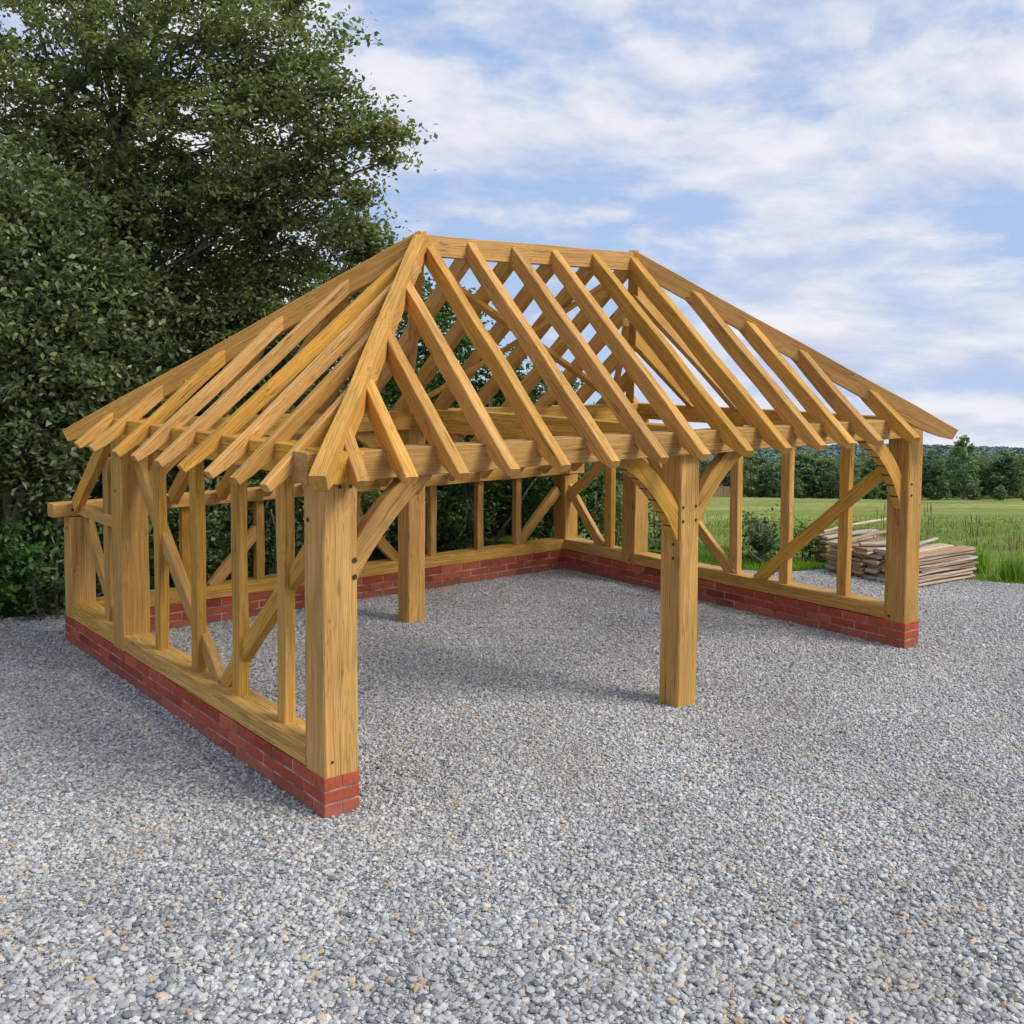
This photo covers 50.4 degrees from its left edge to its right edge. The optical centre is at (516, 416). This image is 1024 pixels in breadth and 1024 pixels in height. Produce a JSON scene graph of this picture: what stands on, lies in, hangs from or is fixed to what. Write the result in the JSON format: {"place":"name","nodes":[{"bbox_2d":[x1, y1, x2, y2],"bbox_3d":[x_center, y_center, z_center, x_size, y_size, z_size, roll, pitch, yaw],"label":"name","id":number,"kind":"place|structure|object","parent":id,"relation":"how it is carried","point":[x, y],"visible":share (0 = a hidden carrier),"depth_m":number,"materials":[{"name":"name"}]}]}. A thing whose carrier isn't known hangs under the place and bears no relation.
{"place":"outdoors","nodes":[
{"label":"outdoors","id":0,"kind":"place"},
{"bbox_2d":[0,565,1023,1023],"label":"gravel yard","id":1,"kind":"structure","parent":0,"point":[452,983],"depth_m":7.03,"materials":[{"name":"gravel"}]},
{"bbox_2d":[47,230,957,817],"bbox_3d":[-0.198,0.350,11.050,7.470,4.142,5.945,-2,4,-39],"label":"garage frame","id":2,"kind":"object","parent":1,"relation":"on","point":[327,576],"visible":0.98,"depth_m":9.67,"materials":[{"name":"brown wood"}]},
{"bbox_2d":[864,574,878,579],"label":"rough plank","id":3,"kind":"object","parent":1,"relation":"on","point":[871,576],"visible":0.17,"depth_m":14.62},
{"bbox_2d":[919,574,974,586],"bbox_3d":[5.688,2.181,14.531,1.233,0.045,0.176,-2,4,-34],"label":"rough plank","id":4,"kind":"object","parent":1,"relation":"on","point":[948,579],"visible":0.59,"depth_m":14.46,"materials":[{"name":"wood"}]},
{"bbox_2d":[919,571,972,583],"bbox_3d":[5.662,2.130,14.527,1.178,0.054,0.194,-2,4,-34],"label":"rough plank","id":5,"kind":"object","parent":4,"relation":"on","point":[942,577],"visible":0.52,"depth_m":14.41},
{"bbox_2d":[919,567,976,579],"bbox_3d":[5.692,2.089,14.541,1.259,0.047,0.200,-2,4,-34],"label":"rough plank","id":6,"kind":"object","parent":5,"relation":"on","point":[945,573],"visible":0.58,"depth_m":14.47,"materials":[{"name":"wood"}]},
{"bbox_2d":[919,565,974,575],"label":"rough plank","id":7,"kind":"object","parent":6,"relation":"on","point":[935,571],"visible":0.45,"depth_m":14.38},
{"bbox_2d":[919,560,978,573],"bbox_3d":[5.732,2.011,14.550,1.238,0.043,0.198,-2,4,-34],"label":"rough plank","id":8,"kind":"object","parent":7,"relation":"on","point":[970,563],"visible":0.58,"depth_m":14.56,"materials":[{"name":"wood"}]},
{"bbox_2d":[919,560,969,570],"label":"rough plank","id":9,"kind":"object","parent":8,"relation":"on","point":[944,565],"visible":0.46,"depth_m":14.43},
{"bbox_2d":[919,555,977,568],"bbox_3d":[5.704,1.942,14.539,1.271,0.039,0.199,-2,4,-34],"label":"rough plank","id":10,"kind":"object","parent":9,"relation":"on","point":[971,557],"visible":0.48,"depth_m":14.48,"materials":[{"name":"wood"}]},
{"bbox_2d":[919,554,968,565],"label":"rough plank","id":11,"kind":"object","parent":10,"relation":"on","point":[952,558],"visible":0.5,"depth_m":14.44,"materials":[{"name":"wood"}]},
{"bbox_2d":[919,550,975,561],"bbox_3d":[5.684,1.852,14.548,1.237,0.042,0.205,-2,4,-34],"label":"rough plank","id":12,"kind":"object","parent":11,"relation":"on","point":[937,557],"visible":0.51,"depth_m":14.41,"materials":[{"name":"wood"}]},
{"bbox_2d":[919,545,975,558],"bbox_3d":[5.651,1.812,14.512,1.282,0.052,0.218,-2,4,-34],"label":"rough plank","id":13,"kind":"object","parent":12,"relation":"on","point":[944,551],"visible":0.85,"depth_m":14.50,"materials":[{"name":"wood"}]},
{"bbox_2d":[0,456,1023,618],"bbox_3d":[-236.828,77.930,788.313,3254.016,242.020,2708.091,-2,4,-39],"label":"field","id":14,"kind":"structure","parent":0,"point":[987,506],"depth_m":31.26,"materials":[{"name":"green plant"}]},
{"bbox_2d":[0,509,58,617],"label":"hedge shrub","id":15,"kind":"object","parent":14,"relation":"on","point":[8,581],"visible":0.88,"depth_m":12.22,"materials":[{"name":"green plant"}]},
{"bbox_2d":[1,587,99,618],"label":"weeds","id":16,"kind":"object","parent":14,"relation":"on","point":[32,613],"visible":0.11,"depth_m":12.66,"materials":[{"name":"green plant"}]},
{"bbox_2d":[0,534,103,619],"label":"hedge shrub","id":17,"kind":"object","parent":14,"relation":"on","point":[53,584],"visible":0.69,"depth_m":12.24,"materials":[{"name":"green plant"}]},
{"bbox_2d":[0,206,144,543],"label":"woodland tree","id":18,"kind":"object","parent":14,"relation":"on","point":[31,535],"depth_m":17.14,"materials":[{"name":"green plant"}]},
{"bbox_2d":[29,498,178,599],"bbox_3d":[-5.115,1.708,13.166,1.712,1.414,1.349,-2,4,-39],"label":"hedge shrub","id":19,"kind":"object","parent":14,"relation":"on","point":[60,533],"visible":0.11,"depth_m":12.83,"materials":[{"name":"green plant"}]},
{"bbox_2d":[0,133,219,608],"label":"broad leaved shrub","id":20,"kind":"object","parent":14,"relation":"on","point":[60,380],"visible":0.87,"depth_m":12.59,"materials":[{"name":"green plant"}]},
{"bbox_2d":[96,514,178,589],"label":"shrub","id":21,"kind":"object","parent":14,"relation":"on","point":[151,551],"visible":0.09,"depth_m":12.86,"materials":[{"name":"green plant"}]},
{"bbox_2d":[0,268,321,571],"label":"evergreen tree","id":22,"kind":"object","parent":14,"relation":"on","point":[98,495],"visible":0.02,"depth_m":14.40,"materials":[{"name":"green plant"}]},
{"bbox_2d":[151,461,230,573],"bbox_3d":[-4.513,1.271,14.594,1.909,2.077,1.756,-2,4,-39],"label":"hedge shrub","id":23,"kind":"object","parent":14,"relation":"on","point":[171,474],"visible":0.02,"depth_m":14.37,"materials":[{"name":"green plant"}]},
{"bbox_2d":[148,460,247,586],"bbox_3d":[-4.236,1.480,13.495,1.733,1.836,1.733,-2,4,-39],"label":"hedge shrub","id":24,"kind":"object","parent":14,"relation":"on","point":[173,515],"visible":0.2,"depth_m":13.45,"materials":[{"name":"green plant"}]},
{"bbox_2d":[97,245,310,531],"bbox_3d":[-5.417,-0.025,18.734,5.013,5.757,4.951,-2,4,-39],"label":"woodland tree","id":25,"kind":"object","parent":14,"relation":"on","point":[213,310],"depth_m":17.59,"materials":[{"name":"green plant"}]},
{"bbox_2d":[0,0,437,577],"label":"broadleaf tree","id":26,"kind":"object","parent":14,"relation":"on","point":[260,200],"visible":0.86,"depth_m":13.72,"materials":[{"name":"green plant"}]},
{"bbox_2d":[214,469,303,579],"bbox_3d":[-3.304,1.505,14.288,1.641,2.081,1.536,0,3,2],"label":"hedge shrub","id":27,"kind":"object","parent":14,"relation":"on","point":[270,525],"visible":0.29,"depth_m":14.12,"materials":[{"name":"green plant"}]},
{"bbox_2d":[216,470,303,562],"bbox_3d":[-3.486,1.173,15.639,2.043,2.168,1.847,-2,4,-39],"label":"hedge shrub","id":28,"kind":"object","parent":14,"relation":"on","point":[272,513],"visible":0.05,"depth_m":15.43,"materials":[{"name":"green plant"}]},
{"bbox_2d":[134,199,433,573],"bbox_3d":[-3.128,-0.380,14.668,4.186,5.318,2.899,0,3,0],"label":"broadleaf tree","id":29,"kind":"object","parent":14,"relation":"on","point":[245,306],"visible":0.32,"depth_m":14.27,"materials":[{"name":"green plant"}]},
{"bbox_2d":[294,482,397,554],"bbox_3d":[-2.430,1.360,15.011,2.076,2.037,1.534,-2,4,-39],"label":"hedge shrub","id":30,"kind":"object","parent":14,"relation":"on","point":[372,496],"visible":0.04,"depth_m":15.00,"materials":[{"name":"green plant"}]},
{"bbox_2d":[307,351,484,532],"bbox_3d":[-2.151,0.636,18.720,4.030,4.341,3.749,-2,4,-39],"label":"woodland tree","id":31,"kind":"object","parent":14,"relation":"on","point":[416,371],"visible":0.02,"depth_m":17.94,"materials":[{"name":"green plant"}]},
{"bbox_2d":[363,487,457,558],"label":"hedge shrub","id":32,"kind":"object","parent":14,"relation":"on","point":[393,532],"visible":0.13,"depth_m":15.57,"materials":[{"name":"green plant"}]},
{"bbox_2d":[392,481,490,549],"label":"hedge shrub","id":33,"kind":"object","parent":14,"relation":"on","point":[442,541],"visible":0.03,"depth_m":16.99,"materials":[{"name":"green plant"}]},
{"bbox_2d":[357,277,604,548],"bbox_3d":[-0.538,0.114,15.798,4.053,4.255,2.447,0,3,-6],"label":"tree","id":34,"kind":"object","parent":14,"relation":"on","point":[465,344],"visible":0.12,"depth_m":15.72,"materials":[{"name":"green plant"}]},
{"bbox_2d":[425,478,536,550],"bbox_3d":[-0.759,1.355,15.913,1.537,1.815,1.540,-2,4,-39],"label":"hedge shrub","id":35,"kind":"object","parent":14,"relation":"on","point":[463,527],"visible":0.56,"depth_m":15.81,"materials":[{"name":"green plant"}]},
{"bbox_2d":[484,478,546,540],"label":"hedge shrub","id":36,"kind":"object","parent":14,"relation":"on","point":[500,516],"visible":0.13,"depth_m":17.22,"materials":[{"name":"green plant"}]},
{"bbox_2d":[460,380,598,536],"bbox_3d":[-0.193,0.878,19.357,3.508,3.224,3.665,2,4,26],"label":"woodland tree","id":37,"kind":"object","parent":14,"relation":"on","point":[501,525],"visible":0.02,"depth_m":19.07,"materials":[{"name":"green plant"}]},
{"bbox_2d":[508,463,604,539],"bbox_3d":[0.574,1.349,16.348,1.482,1.799,1.414,0,3,1],"label":"hedge shrub","id":38,"kind":"object","parent":14,"relation":"on","point":[543,530],"visible":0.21,"depth_m":16.32,"materials":[{"name":"green plant"}]},
{"bbox_2d":[577,463,622,539],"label":"hedge shrub","id":39,"kind":"object","parent":14,"relation":"on","point":[600,490],"visible":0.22,"depth_m":17.07,"materials":[{"name":"green plant"}]},
{"bbox_2d":[578,485,648,545],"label":"hedge shrub","id":40,"kind":"object","parent":14,"relation":"on","point":[618,539],"visible":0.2,"depth_m":15.98,"materials":[{"name":"green plant"}]},
{"bbox_2d":[648,500,661,553],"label":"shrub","id":41,"kind":"object","parent":14,"relation":"on","point":[658,536],"visible":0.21,"depth_m":15.90,"materials":[{"name":"green plant"}]},
{"bbox_2d":[699,460,708,477],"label":"woodland tree","id":42,"kind":"object","parent":14,"relation":"on","point":[703,466],"visible":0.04,"depth_m":178.48,"materials":[{"name":"green plant"}]},
{"bbox_2d":[712,485,729,496],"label":"garden fence","id":43,"kind":"object","parent":14,"relation":"on","point":[724,492],"visible":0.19,"depth_m":132.75,"materials":[{"name":"brown wood"}]},
{"bbox_2d":[617,537,828,572],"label":"short grass","id":44,"kind":"structure","parent":14,"relation":"on","point":[795,565],"depth_m":15.83,"materials":[{"name":"plant"}]},
{"bbox_2d":[706,453,747,496],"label":"woodland tree","id":45,"kind":"object","parent":14,"relation":"on","point":[725,481],"visible":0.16,"depth_m":157.16,"materials":[{"name":"green plant"}]},
{"bbox_2d":[727,456,752,486],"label":"woodland tree","id":46,"kind":"object","parent":14,"relation":"on","point":[748,467],"visible":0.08,"depth_m":170.63,"materials":[{"name":"green plant"}]},
{"bbox_2d":[743,454,764,496],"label":"woodland tree","id":47,"kind":"object","parent":14,"relation":"on","point":[749,490],"visible":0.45,"depth_m":190.34,"materials":[{"name":"green plant"}]},
{"bbox_2d":[745,452,768,493],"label":"woodland tree","id":48,"kind":"object","parent":14,"relation":"on","point":[762,459],"visible":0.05,"depth_m":239.23,"materials":[{"name":"green plant"}]},
{"bbox_2d":[724,504,803,563],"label":"round bush","id":49,"kind":"object","parent":14,"relation":"on","point":[760,544],"visible":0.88,"depth_m":15.87,"materials":[{"name":"green plant"}]},
{"bbox_2d":[748,463,780,497],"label":"woodland tree","id":50,"kind":"object","parent":14,"relation":"on","point":[767,488],"visible":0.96,"depth_m":164.08,"materials":[{"name":"green plant"}]},
{"bbox_2d":[749,456,780,497],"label":"woodland tree","id":51,"kind":"object","parent":14,"relation":"on","point":[776,461],"visible":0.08,"depth_m":209.97,"materials":[{"name":"green plant"}]},
{"bbox_2d":[768,464,806,497],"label":"woodland tree","id":52,"kind":"object","parent":14,"relation":"on","point":[797,483],"visible":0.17,"depth_m":166.52,"materials":[{"name":"green plant"}]},
{"bbox_2d":[770,450,821,498],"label":"woodland tree","id":53,"kind":"object","parent":14,"relation":"on","point":[801,464],"visible":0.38,"depth_m":171.06,"materials":[{"name":"green plant"}]},
{"bbox_2d":[776,513,828,560],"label":"round bush","id":54,"kind":"object","parent":14,"relation":"on","point":[808,546],"visible":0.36,"depth_m":16.11,"materials":[{"name":"green plant"}]},
{"bbox_2d":[803,454,838,498],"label":"woodland tree","id":55,"kind":"object","parent":14,"relation":"on","point":[827,478],"visible":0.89,"depth_m":170.32,"materials":[{"name":"green plant"}]},
{"bbox_2d":[823,455,839,498],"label":"woodland tree","id":56,"kind":"object","parent":14,"relation":"on","point":[837,467],"visible":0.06,"depth_m":202.53,"materials":[{"name":"green plant"}]},
{"bbox_2d":[831,467,863,498],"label":"woodland tree","id":57,"kind":"object","parent":14,"relation":"on","point":[835,489],"visible":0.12,"depth_m":167.46,"materials":[{"name":"green plant"}]},
{"bbox_2d":[699,452,1023,478],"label":"woodland","id":58,"kind":"object","parent":14,"relation":"on","point":[944,457],"depth_m":281.55,"materials":[{"name":"plant"}]},
{"bbox_2d":[709,443,1023,460],"bbox_3d":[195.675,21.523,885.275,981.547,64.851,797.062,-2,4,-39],"label":"woodland","id":59,"kind":"object","parent":14,"relation":"on","point":[831,451],"visible":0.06,"depth_m":882.16,"materials":[{"name":"green plant"}]},
{"bbox_2d":[856,455,886,499],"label":"woodland tree","id":60,"kind":"object","parent":14,"relation":"on","point":[864,471],"visible":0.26,"depth_m":177.83,"materials":[{"name":"green plant"}]},
{"bbox_2d":[863,474,881,498],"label":"woodland tree","id":61,"kind":"object","parent":14,"relation":"on","point":[873,493],"visible":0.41,"depth_m":167.83,"materials":[{"name":"green plant"}]},
{"bbox_2d":[867,506,884,539],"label":"grass tussock","id":62,"kind":"object","parent":14,"relation":"on","point":[877,524],"depth_m":15.55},
{"bbox_2d":[793,551,1023,583],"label":"verge grass","id":63,"kind":"structure","parent":14,"relation":"on","point":[997,576],"depth_m":14.70,"materials":[{"name":"plant"}]},
{"bbox_2d":[922,452,936,472],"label":"woodland tree","id":64,"kind":"object","parent":14,"relation":"on","point":[926,458],"visible":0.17,"depth_m":241.83,"materials":[{"name":"green plant"}]},
{"bbox_2d":[925,448,940,458],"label":"woodland tree","id":65,"kind":"object","parent":14,"relation":"on","point":[931,451],"visible":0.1,"depth_m":267.23,"materials":[{"name":"green plant"}]},
{"bbox_2d":[920,502,950,544],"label":"grass tussock","id":66,"kind":"object","parent":14,"relation":"on","point":[926,537],"depth_m":15.35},
{"bbox_2d":[921,455,953,499],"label":"woodland tree","id":67,"kind":"object","parent":14,"relation":"on","point":[934,488],"visible":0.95,"depth_m":175.44,"materials":[{"name":"green plant"}]},
{"bbox_2d":[944,455,962,497],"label":"woodland tree","id":68,"kind":"object","parent":14,"relation":"on","point":[954,491],"visible":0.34,"depth_m":215.49,"materials":[{"name":"green plant"}]},
{"bbox_2d":[946,450,968,494],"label":"woodland tree","id":69,"kind":"object","parent":14,"relation":"on","point":[951,455],"visible":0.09,"depth_m":240.14,"materials":[{"name":"green plant"}]},
{"bbox_2d":[945,434,980,498],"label":"woodland tree","id":70,"kind":"object","parent":14,"relation":"on","point":[960,479],"visible":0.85,"depth_m":181.19,"materials":[{"name":"green plant"}]},
{"bbox_2d":[963,482,983,499],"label":"round bush","id":71,"kind":"object","parent":14,"relation":"on","point":[972,493],"visible":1,"depth_m":168.55,"materials":[{"name":"green plant"}]},
{"bbox_2d":[965,456,989,497],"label":"woodland tree","id":72,"kind":"object","parent":14,"relation":"on","point":[978,460],"visible":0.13,"depth_m":214.62,"materials":[{"name":"green plant"}]},
{"bbox_2d":[969,462,988,498],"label":"woodland tree","id":73,"kind":"object","parent":14,"relation":"on","point":[981,471],"visible":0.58,"depth_m":184.55,"materials":[{"name":"green plant"}]},
{"bbox_2d":[955,512,1014,573],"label":"grass tussock","id":74,"kind":"object","parent":14,"relation":"on","point":[979,559],"depth_m":15.31,"materials":[{"name":"plant"}]},
{"bbox_2d":[993,485,1008,499],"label":"round bush","id":75,"kind":"object","parent":14,"relation":"on","point":[999,493],"visible":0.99,"depth_m":167.55,"materials":[{"name":"green plant"}]},
{"bbox_2d":[979,449,1023,498],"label":"woodland tree","id":76,"kind":"object","parent":14,"relation":"on","point":[998,478],"visible":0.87,"depth_m":181.38,"materials":[{"name":"green plant"}]},
{"bbox_2d":[982,531,1023,581],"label":"grass tussock","id":77,"kind":"object","parent":14,"relation":"on","point":[1012,567],"depth_m":14.80,"materials":[{"name":"plant"}]},
{"bbox_2d":[985,455,1023,497],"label":"woodland tree","id":78,"kind":"object","parent":14,"relation":"on","point":[1017,466],"visible":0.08,"depth_m":188.12,"materials":[{"name":"green plant"}]},
{"bbox_2d":[0,0,1023,448],"label":"sky","id":79,"kind":"structure","parent":0,"point":[846,176],"materials":[{"name":"blue"}]},
{"bbox_2d":[602,511,1023,583],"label":"meadow grass","id":80,"kind":"structure","parent":0,"point":[922,529],"depth_m":21.00,"materials":[{"name":"plant"}]},
{"label":"rough plank","id":81,"kind":"object","parent":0,"visible":0},
{"bbox_2d":[820,544,831,548],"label":"rough plank","id":82,"kind":"object","parent":81,"relation":"on","point":[825,546],"visible":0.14,"depth_m":15.98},
{"bbox_2d":[819,535,876,544],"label":"rough plank","id":83,"kind":"object","parent":82,"relation":"on","point":[823,541],"visible":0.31,"depth_m":16.02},
{"bbox_2d":[822,529,878,539],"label":"rough plank","id":84,"kind":"object","parent":83,"relation":"on","point":[856,532],"visible":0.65,"depth_m":16.34,"materials":[{"name":"wood"}]},
{"bbox_2d":[822,518,886,533],"bbox_3d":[5.149,1.636,16.405,1.551,0.070,0.060,-5,5,-34],"label":"pole","id":85,"kind":"object","parent":84,"relation":"on","point":[853,524],"visible":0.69,"depth_m":16.40,"materials":[{"name":"brown wood"}]},
{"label":"rough plank","id":86,"kind":"object","parent":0,"visible":0},
{"bbox_2d":[816,531,837,537],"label":"rough plank","id":87,"kind":"object","parent":86,"relation":"on","point":[830,533],"visible":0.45,"depth_m":16.20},
{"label":"rough plank","id":88,"kind":"object","parent":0,"visible":0},
{"bbox_2d":[865,567,882,572],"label":"rough plank","id":89,"kind":"object","parent":88,"relation":"on","point":[872,570],"visible":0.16,"depth_m":14.60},
{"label":"rough plank","id":90,"kind":"object","parent":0,"visible":0},
{"bbox_2d":[851,561,866,565],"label":"rough plank","id":91,"kind":"object","parent":90,"relation":"on","point":[861,563],"visible":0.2,"depth_m":14.74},
{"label":"rough plank","id":92,"kind":"object","parent":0,"visible":0},
{"bbox_2d":[862,559,884,564],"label":"rough plank","id":93,"kind":"object","parent":92,"relation":"on","point":[870,561],"visible":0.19,"depth_m":14.62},
{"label":"rough plank","id":94,"kind":"object","parent":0,"visible":0},
{"bbox_2d":[865,553,884,558],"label":"rough plank","id":95,"kind":"object","parent":94,"relation":"on","point":[874,555],"visible":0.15,"depth_m":14.62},
{"bbox_2d":[854,550,875,554],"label":"rough plank","id":96,"kind":"object","parent":95,"relation":"on","point":[863,553],"visible":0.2,"depth_m":14.67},
{"bbox_2d":[855,540,923,551],"bbox_3d":[5.168,1.779,15.042,1.238,0.053,0.223,-2,4,-34],"label":"rough plank","id":97,"kind":"object","parent":96,"relation":"on","point":[866,548],"visible":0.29,"depth_m":14.74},
{"bbox_2d":[859,542,885,545],"bbox_3d":[4.893,1.738,14.825,0.444,0.053,0.088,-1,3,-5],"label":"short board","id":98,"kind":"object","parent":97,"relation":"on","point":[872,543],"visible":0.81,"depth_m":14.79,"materials":[{"name":"brown wood"}]},
{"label":"rough plank","id":99,"kind":"object","parent":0,"visible":0},
{"bbox_2d":[876,552,885,556],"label":"rough plank","id":100,"kind":"object","parent":99,"relation":"on","point":[880,554],"visible":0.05,"depth_m":14.57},
{"bbox_2d":[875,543,929,553],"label":"rough plank","id":101,"kind":"object","parent":100,"relation":"on","point":[882,550],"visible":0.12,"depth_m":14.64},
{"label":"rough plank","id":102,"kind":"object","parent":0,"visible":0},
{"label":"rough plank","id":103,"kind":"object","parent":102,"relation":"on","visible":0},
{"bbox_2d":[852,538,885,548],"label":"rough plank","id":104,"kind":"object","parent":103,"relation":"on","point":[854,545],"visible":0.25,"depth_m":15.23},
{"bbox_2d":[852,530,885,541],"bbox_3d":[4.915,1.669,15.213,1.142,0.059,0.066,-5,6,-41],"label":"lath","id":105,"kind":"object","parent":104,"relation":"on","point":[869,535],"visible":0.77,"depth_m":15.18,"materials":[{"name":"brown wood"}]},
{"label":"rough plank","id":106,"kind":"object","parent":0,"visible":0},
{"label":"rough plank","id":107,"kind":"object","parent":106,"relation":"on","visible":0},
{"bbox_2d":[828,536,883,545],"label":"rough plank","id":108,"kind":"object","parent":107,"relation":"on","point":[835,542],"visible":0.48,"depth_m":15.29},
{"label":"rough plank","id":109,"kind":"object","parent":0,"visible":0},
{"bbox_2d":[919,543,953,551],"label":"rough plank","id":110,"kind":"object","parent":109,"relation":"on","point":[932,546],"visible":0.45,"depth_m":14.79,"materials":[{"name":"wood"}]},
{"bbox_2d":[920,537,938,544],"bbox_3d":[5.474,1.727,14.724,0.068,0.057,1.153,3,6,41],"label":"lath","id":111,"kind":"object","parent":110,"relation":"on","point":[929,540],"visible":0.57,"depth_m":14.90,"materials":[{"name":"grey wood"}]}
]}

